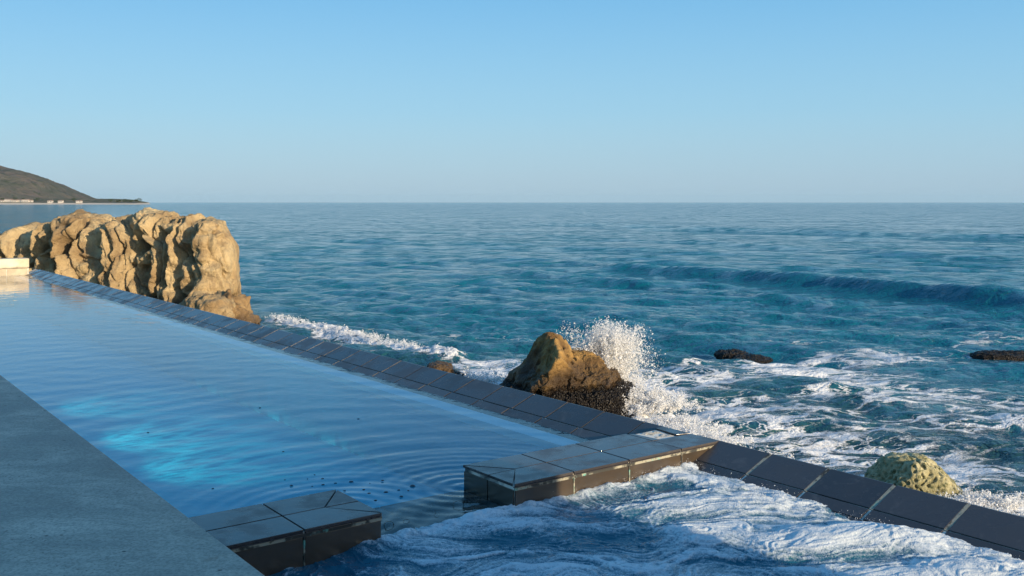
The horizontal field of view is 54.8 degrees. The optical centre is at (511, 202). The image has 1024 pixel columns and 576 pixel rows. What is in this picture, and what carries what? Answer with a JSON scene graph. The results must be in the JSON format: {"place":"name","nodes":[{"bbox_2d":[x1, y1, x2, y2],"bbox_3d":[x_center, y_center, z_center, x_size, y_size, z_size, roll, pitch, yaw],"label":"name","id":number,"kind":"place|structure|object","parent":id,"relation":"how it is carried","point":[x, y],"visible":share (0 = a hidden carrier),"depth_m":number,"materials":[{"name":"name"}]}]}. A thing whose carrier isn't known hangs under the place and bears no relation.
{"place":"outdoors","nodes":[
{"label":"outdoors","id":0,"kind":"place"},
{"bbox_2d":[0,166,95,199],"bbox_3d":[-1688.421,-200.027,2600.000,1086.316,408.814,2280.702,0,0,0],"label":"hill","id":1,"kind":"structure","parent":0,"point":[19,184],"depth_m":2528.52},
{"bbox_2d":[0,198,149,203],"bbox_3d":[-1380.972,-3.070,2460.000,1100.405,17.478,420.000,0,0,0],"label":"shore spit","id":2,"kind":"structure","parent":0,"point":[70,201],"depth_m":2312.58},
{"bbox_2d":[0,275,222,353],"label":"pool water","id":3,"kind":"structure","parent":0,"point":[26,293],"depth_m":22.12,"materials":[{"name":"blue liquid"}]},
{"bbox_2d":[0,375,263,575],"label":"deck","id":4,"kind":"structure","parent":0,"point":[73,503],"depth_m":6.80,"materials":[{"name":"concrete"}]},
{"bbox_2d":[0,258,28,305],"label":"end wall","id":5,"kind":"structure","parent":4,"relation":"on","point":[14,266],"depth_m":32.01,"materials":[{"name":"beige tile"}]},
{"bbox_2d":[189,490,381,575],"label":"dividing wall","id":6,"kind":"structure","parent":4,"relation":"attached to","point":[269,538],"depth_m":6.78,"materials":[{"name":"tile"}]},
{"bbox_2d":[0,301,579,517],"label":"pool basin","id":7,"kind":"object","parent":4,"relation":"in","point":[113,400],"visible":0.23,"depth_m":14.01,"materials":[{"name":"blue liquid"}]},
{"bbox_2d":[373,490,499,534],"bbox_3d":[-0.666,2.890,7.641,1.172,0.972,0.715,0,0,-37],"label":"sunken weir","id":8,"kind":"object","parent":7,"relation":"in","point":[418,513],"visible":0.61,"depth_m":7.73,"materials":[{"name":"liquid"}]},
{"bbox_2d":[25,269,1023,559],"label":"infinity edge","id":9,"kind":"object","parent":7,"relation":"attached to","point":[849,495],"visible":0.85,"depth_m":10.13,"materials":[{"name":"tile"}]},
{"bbox_2d":[463,427,717,505],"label":"dividing wall","id":10,"kind":"structure","parent":7,"relation":"attached to","point":[549,473],"depth_m":8.37,"materials":[{"name":"tile"}]},
{"bbox_2d":[454,369,471,377],"bbox_3d":[-1.365,4.230,22.608,1.534,0.851,1.194,0,0,0],"label":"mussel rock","id":11,"kind":"object","parent":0,"point":[458,372],"visible":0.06,"depth_m":22.66,"materials":[{"name":"black stone"}]},
{"bbox_2d":[0,203,1023,514],"bbox_3d":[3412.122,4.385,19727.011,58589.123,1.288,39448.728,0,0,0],"label":"sea","id":12,"kind":"structure","parent":0,"point":[868,327],"depth_m":46.14,"materials":[{"name":"liquid"}]},
{"bbox_2d":[0,207,260,324],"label":"sandstone rock","id":13,"kind":"object","parent":12,"relation":"in","point":[191,260],"visible":0.55,"depth_m":40.87,"materials":[{"name":"beige stone"}]},
{"bbox_2d":[265,313,438,352],"bbox_3d":[-5.419,4.349,33.256,1.173,0.406,12.884,0,0,-37],"label":"surf spray","id":14,"kind":"object","parent":12,"relation":"on","point":[406,344],"visible":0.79,"depth_m":32.93,"materials":[{"name":"white liquid"}]},
{"bbox_2d":[427,360,454,373],"bbox_3d":[-1.649,4.110,22.493,0.804,0.956,0.944,0,0,0],"label":"rock","id":15,"kind":"object","parent":12,"relation":"in","point":[442,366],"visible":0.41,"depth_m":22.26,"materials":[{"name":"brown stone"}]},
{"bbox_2d":[460,366,506,384],"bbox_3d":[-0.752,4.103,22.077,2.730,0.966,1.215,0,0,0],"label":"splash","id":16,"kind":"object","parent":12,"relation":"on","point":[481,378],"visible":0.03,"depth_m":22.05,"materials":[{"name":"white liquid"}]},
{"bbox_2d":[499,332,637,416],"bbox_3d":[1.002,4.310,21.329,3.661,3.071,3.000,0,0,0],"label":"wet golden rock","id":17,"kind":"object","parent":12,"relation":"in","point":[552,365],"visible":0.47,"depth_m":20.48,"materials":[{"name":"brown stone"}]},
{"bbox_2d":[714,348,772,362],"bbox_3d":[6.815,4.625,29.366,1.141,0.419,2.021,0,0,-30],"label":"mussel rock","id":18,"kind":"object","parent":12,"relation":"in","point":[732,353],"visible":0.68,"depth_m":29.25,"materials":[{"name":"black stone"}]},
{"bbox_2d":[556,316,1023,516],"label":"splash","id":19,"kind":"object","parent":12,"relation":"on","point":[611,347],"visible":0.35,"depth_m":20.82,"materials":[{"name":"white liquid"}]},
{"bbox_2d":[864,452,963,497],"bbox_3d":[6.279,4.595,15.401,1.579,1.298,1.407,0,0,0],"label":"mossy boulder","id":20,"kind":"object","parent":12,"relation":"in","point":[920,472],"visible":0.41,"depth_m":15.10,"materials":[{"name":"stone"}]},
{"bbox_2d":[969,350,1023,360],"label":"mussel rock","id":21,"kind":"object","parent":12,"relation":"in","point":[1012,355],"visible":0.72,"depth_m":29.14,"materials":[{"name":"black stone"}]},
{"bbox_2d":[0,0,1023,202],"label":"sky","id":22,"kind":"structure","parent":0,"point":[153,101],"materials":[{"name":"blue"}]},
{"bbox_2d":[269,462,1023,575],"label":"churning water","id":23,"kind":"structure","parent":0,"point":[692,521],"depth_m":6.87,"materials":[{"name":"teal liquid"}]},
{"bbox_2d":[474,461,1019,560],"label":"foam drops","id":24,"kind":"object","parent":23,"relation":"on","point":[757,488],"visible":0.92,"depth_m":7.98,"materials":[{"name":"white liquid"}]}
]}

